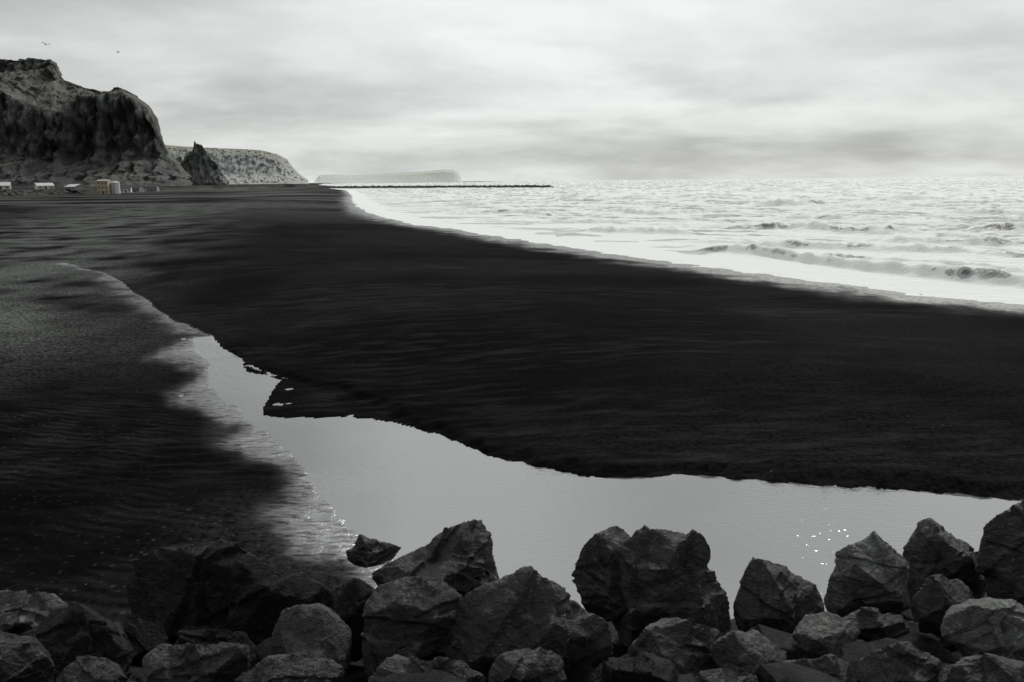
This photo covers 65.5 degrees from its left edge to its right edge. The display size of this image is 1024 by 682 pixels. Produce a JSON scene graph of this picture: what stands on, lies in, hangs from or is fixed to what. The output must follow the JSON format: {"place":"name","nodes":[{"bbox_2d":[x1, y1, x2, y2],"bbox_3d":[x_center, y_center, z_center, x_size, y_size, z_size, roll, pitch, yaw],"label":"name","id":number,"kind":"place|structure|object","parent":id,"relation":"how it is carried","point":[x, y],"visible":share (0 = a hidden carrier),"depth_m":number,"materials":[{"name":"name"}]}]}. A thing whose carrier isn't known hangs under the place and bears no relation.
{"place":"outdoors","nodes":[
{"label":"outdoors","id":0,"kind":"place"},
{"bbox_2d":[0,58,192,186],"bbox_3d":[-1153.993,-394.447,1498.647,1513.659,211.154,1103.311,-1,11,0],"label":"sea cliff mountain","id":1,"kind":"structure","parent":0,"point":[57,129],"depth_m":1062.67,"materials":[{"name":"grey stone"}]},
{"bbox_2d":[165,145,307,183],"bbox_3d":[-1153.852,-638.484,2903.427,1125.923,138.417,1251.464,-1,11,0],"label":"distant headland","id":2,"kind":"structure","parent":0,"point":[241,166],"depth_m":2425.27,"materials":[{"name":"grey stone"}]},
{"bbox_2d":[315,169,461,182],"bbox_3d":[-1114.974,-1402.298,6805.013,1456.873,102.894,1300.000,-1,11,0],"label":"distant island","id":3,"kind":"structure","parent":0,"point":[441,175],"depth_m":6247.42,"materials":[{"name":"grey stone"}]},
{"bbox_2d":[0,181,1023,681],"bbox_3d":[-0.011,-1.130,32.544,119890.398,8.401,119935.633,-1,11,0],"label":"black sand beach","id":4,"kind":"structure","parent":0,"point":[118,453],"depth_m":24.17,"materials":[{"name":"black sand"}]},
{"bbox_2d":[0,182,11,188],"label":"storage shed","id":5,"kind":"structure","parent":4,"relation":"on","point":[5,185],"depth_m":488.67,"materials":[{"name":"white paint"}]},
{"bbox_2d":[34,183,54,188],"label":"storage shed","id":6,"kind":"structure","parent":4,"relation":"on","point":[43,185],"depth_m":487.48,"materials":[{"name":"white paint"}]},
{"bbox_2d":[64,184,86,189],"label":"storage shed","id":7,"kind":"structure","parent":4,"relation":"on","point":[76,187],"depth_m":502.66,"materials":[{"name":"grey metal"}]},
{"bbox_2d":[21,602,133,681],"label":"boulder","id":8,"kind":"object","parent":4,"relation":"on","point":[66,636],"visible":0.76,"depth_m":6.72,"materials":[{"name":"black stone"}]},
{"bbox_2d":[96,179,111,193],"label":"apartment block","id":9,"kind":"structure","parent":4,"relation":"on","point":[103,186],"depth_m":506.45,"materials":[{"name":"paint"}]},
{"bbox_2d":[111,181,120,193],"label":"storage tank","id":10,"kind":"object","parent":4,"relation":"on","point":[115,187],"visible":0.91,"depth_m":510.20,"materials":[{"name":"white metal"}]},
{"bbox_2d":[120,187,131,192],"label":"walls","id":11,"kind":"structure","parent":4,"relation":"on","point":[124,189],"depth_m":586.09,"materials":[{"name":"white paint"}]},
{"bbox_2d":[120,185,131,188],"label":"roof","id":12,"kind":"structure","parent":11,"relation":"on","point":[125,186],"depth_m":586.75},
{"bbox_2d":[132,186,144,191],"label":"walls","id":13,"kind":"structure","parent":4,"relation":"on","point":[141,189],"depth_m":625.45,"materials":[{"name":"grey concrete"}]},
{"bbox_2d":[146,186,159,191],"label":"walls","id":14,"kind":"structure","parent":4,"relation":"on","point":[157,189],"depth_m":644.84,"materials":[{"name":"grey concrete"}]},
{"bbox_2d":[146,184,159,187],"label":"roof","id":15,"kind":"structure","parent":14,"relation":"on","point":[151,185],"depth_m":645.57,"materials":[{"name":"grey"}]},
{"bbox_2d":[180,141,228,184],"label":"rock pinnacle","id":16,"kind":"object","parent":4,"relation":"on","point":[198,164],"visible":0.75,"depth_m":1350.83,"materials":[{"name":"grey stone"}]},
{"bbox_2d":[346,534,400,567],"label":"boulder","id":17,"kind":"object","parent":4,"relation":"on","point":[365,552],"visible":1,"depth_m":10.91,"materials":[{"name":"black stone"}]},
{"bbox_2d":[361,576,461,679],"bbox_3d":[-0.936,2.727,7.625,0.944,1.081,0.757,-8,14,-34],"label":"boulder","id":18,"kind":"object","parent":4,"relation":"on","point":[409,617],"visible":0.8,"depth_m":7.35,"materials":[{"name":"grey stone"}]},
{"bbox_2d":[368,654,485,681],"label":"boulder","id":19,"kind":"object","parent":4,"relation":"on","point":[397,663],"visible":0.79,"depth_m":5.88,"materials":[{"name":"grey stone"}]},
{"bbox_2d":[372,519,498,595],"bbox_3d":[-0.876,2.683,9.603,1.387,1.159,1.131,9,15,40],"label":"boulder","id":20,"kind":"object","parent":4,"relation":"on","point":[459,558],"visible":0.71,"depth_m":9.34,"materials":[{"name":"black stone"}]},
{"bbox_2d":[445,566,612,681],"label":"boulder","id":21,"kind":"object","parent":4,"relation":"on","point":[529,607],"visible":0.79,"depth_m":7.21,"materials":[{"name":"grey stone"}]},
{"bbox_2d":[127,594,986,681],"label":"rubble rocks","id":22,"kind":"object","parent":4,"relation":"on","point":[852,654],"visible":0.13,"depth_m":7.17,"materials":[{"name":"black stone"}]},
{"bbox_2d":[0,631,54,681],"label":"boulder","id":23,"kind":"object","parent":22,"relation":"on","point":[25,659],"visible":1,"depth_m":6.14,"materials":[{"name":"grey stone"}]},
{"bbox_2d":[0,590,68,635],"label":"boulder","id":24,"kind":"object","parent":22,"relation":"on","point":[21,611],"visible":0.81,"depth_m":7.56,"materials":[{"name":"grey stone"}]},
{"bbox_2d":[55,655,125,681],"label":"boulder","id":25,"kind":"object","parent":22,"relation":"on","point":[87,668],"visible":1,"depth_m":6.07,"materials":[{"name":"grey stone"}]},
{"bbox_2d":[113,614,168,666],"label":"boulder","id":26,"kind":"object","parent":22,"relation":"on","point":[145,637],"visible":0.34,"depth_m":8.04,"materials":[{"name":"black stone"}]},
{"bbox_2d":[136,642,249,681],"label":"boulder","id":27,"kind":"object","parent":22,"relation":"on","point":[218,662],"visible":0.98,"depth_m":6.13,"materials":[{"name":"grey stone"}]},
{"bbox_2d":[177,628,257,661],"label":"boulder","id":28,"kind":"object","parent":22,"relation":"on","point":[209,636],"visible":0.36,"depth_m":7.23,"materials":[{"name":"black stone"}]},
{"bbox_2d":[125,539,330,645],"bbox_3d":[-3.268,3.151,9.506,2.460,1.786,1.458,5,13,25],"label":"boulder","id":29,"kind":"object","parent":22,"relation":"on","point":[235,586],"visible":0.63,"depth_m":9.03,"materials":[{"name":"black stone"}]},
{"bbox_2d":[234,653,343,681],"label":"boulder","id":30,"kind":"object","parent":22,"relation":"on","point":[293,667],"visible":1,"depth_m":5.96,"materials":[{"name":"grey stone"}]},
{"bbox_2d":[271,603,351,669],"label":"boulder","id":31,"kind":"object","parent":22,"relation":"on","point":[315,630],"visible":0.79,"depth_m":7.18,"materials":[{"name":"grey stone"}]},
{"bbox_2d":[330,578,373,661],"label":"boulder","id":32,"kind":"object","parent":22,"relation":"on","point":[350,597],"visible":0.42,"depth_m":8.07,"materials":[{"name":"grey stone"}]},
{"bbox_2d":[489,647,566,681],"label":"boulder","id":33,"kind":"object","parent":22,"relation":"on","point":[539,664],"visible":1,"depth_m":6.26,"materials":[{"name":"grey stone"}]},
{"bbox_2d":[601,652,678,681],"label":"boulder","id":34,"kind":"object","parent":22,"relation":"on","point":[645,667],"visible":0.99,"depth_m":5.92,"materials":[{"name":"grey stone"}]},
{"bbox_2d":[612,525,730,646],"bbox_3d":[1.810,2.875,9.176,1.157,1.567,1.140,9,15,40],"label":"boulder","id":35,"kind":"object","parent":22,"relation":"on","point":[665,573],"visible":0.87,"depth_m":8.90,"materials":[{"name":"grey stone"}]},
{"bbox_2d":[694,666,756,681],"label":"boulder","id":36,"kind":"object","parent":22,"relation":"on","point":[728,674],"visible":0.95,"depth_m":5.99,"materials":[{"name":"grey stone"}]},
{"bbox_2d":[710,629,785,675],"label":"boulder","id":37,"kind":"object","parent":22,"relation":"on","point":[750,651],"visible":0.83,"depth_m":6.79,"materials":[{"name":"grey stone"}]},
{"bbox_2d":[733,557,824,633],"bbox_3d":[2.931,2.869,8.832,1.004,1.017,0.854,-1,11,0],"label":"boulder","id":38,"kind":"object","parent":22,"relation":"on","point":[777,596],"visible":0.77,"depth_m":8.60,"materials":[{"name":"grey stone"}]},
{"bbox_2d":[782,653,850,681],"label":"boulder","id":39,"kind":"object","parent":22,"relation":"on","point":[833,665],"visible":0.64,"depth_m":6.19,"materials":[{"name":"grey stone"}]},
{"bbox_2d":[792,611,860,656],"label":"boulder","id":40,"kind":"object","parent":22,"relation":"on","point":[821,634],"visible":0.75,"depth_m":7.36,"materials":[{"name":"grey stone"}]},
{"bbox_2d":[824,531,910,615],"bbox_3d":[3.786,2.499,8.447,0.846,0.991,0.688,5,13,27],"label":"boulder","id":41,"kind":"object","parent":22,"relation":"on","point":[872,569],"visible":0.95,"depth_m":8.27,"materials":[{"name":"grey stone"}]},
{"bbox_2d":[843,607,909,641],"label":"boulder","id":42,"kind":"object","parent":22,"relation":"on","point":[872,623],"visible":0.79,"depth_m":7.63,"materials":[{"name":"grey stone"}]},
{"bbox_2d":[855,641,941,681],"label":"boulder","id":43,"kind":"object","parent":22,"relation":"on","point":[905,661],"visible":1,"depth_m":6.26,"materials":[{"name":"grey stone"}]},
{"bbox_2d":[913,574,973,636],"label":"boulder","id":44,"kind":"object","parent":22,"relation":"on","point":[936,598],"visible":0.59,"depth_m":8.02,"materials":[{"name":"grey stone"}]},
{"bbox_2d":[902,518,985,622],"bbox_3d":[5.093,2.745,9.330,0.955,1.376,0.743,-7,13,-30],"label":"boulder","id":45,"kind":"object","parent":22,"relation":"on","point":[931,547],"visible":0.62,"depth_m":9.14,"materials":[{"name":"black stone"}]},
{"bbox_2d":[938,653,1023,681],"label":"boulder","id":46,"kind":"object","parent":22,"relation":"on","point":[985,667],"visible":1,"depth_m":6.07,"materials":[{"name":"grey stone"}]},
{"bbox_2d":[941,597,1023,661],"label":"boulder","id":47,"kind":"object","parent":22,"relation":"on","point":[981,626],"visible":0.81,"depth_m":6.74,"materials":[{"name":"grey stone"}]},
{"bbox_2d":[571,526,629,621],"bbox_3d":[1.149,2.775,9.365,0.759,1.202,0.591,8,14,35],"label":"boulder","id":48,"kind":"object","parent":4,"relation":"on","point":[596,579],"visible":0.76,"depth_m":9.19,"materials":[{"name":"grey stone"}]},
{"bbox_2d":[628,617,721,676],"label":"boulder","id":49,"kind":"object","parent":4,"relation":"on","point":[683,645],"visible":0.71,"depth_m":7.09,"materials":[{"name":"grey stone"}]},
{"bbox_2d":[975,499,1023,605],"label":"boulder","id":50,"kind":"object","parent":4,"relation":"on","point":[999,566],"visible":0.94,"depth_m":8.32,"materials":[{"name":"black stone"}]},
{"bbox_2d":[0,0,1023,182],"label":"sky","id":51,"kind":"structure","parent":0,"point":[480,90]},
{"bbox_2d":[179,334,1021,618],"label":"lagoon water","id":52,"kind":"structure","parent":0,"point":[407,489],"depth_m":15.05,"materials":[{"name":"grey liquid"}]},
{"bbox_2d":[320,176,1023,304],"bbox_3d":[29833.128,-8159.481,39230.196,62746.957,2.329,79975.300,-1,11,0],"label":"sea","id":53,"kind":"structure","parent":0,"point":[953,237],"depth_m":110.96,"materials":[{"name":"liquid"}]},
{"bbox_2d":[315,185,554,187],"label":"breakwater jetty","id":54,"kind":"object","parent":53,"relation":"in","point":[477,186],"visible":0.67,"depth_m":764.34,"materials":[{"name":"black stone"}]}
]}

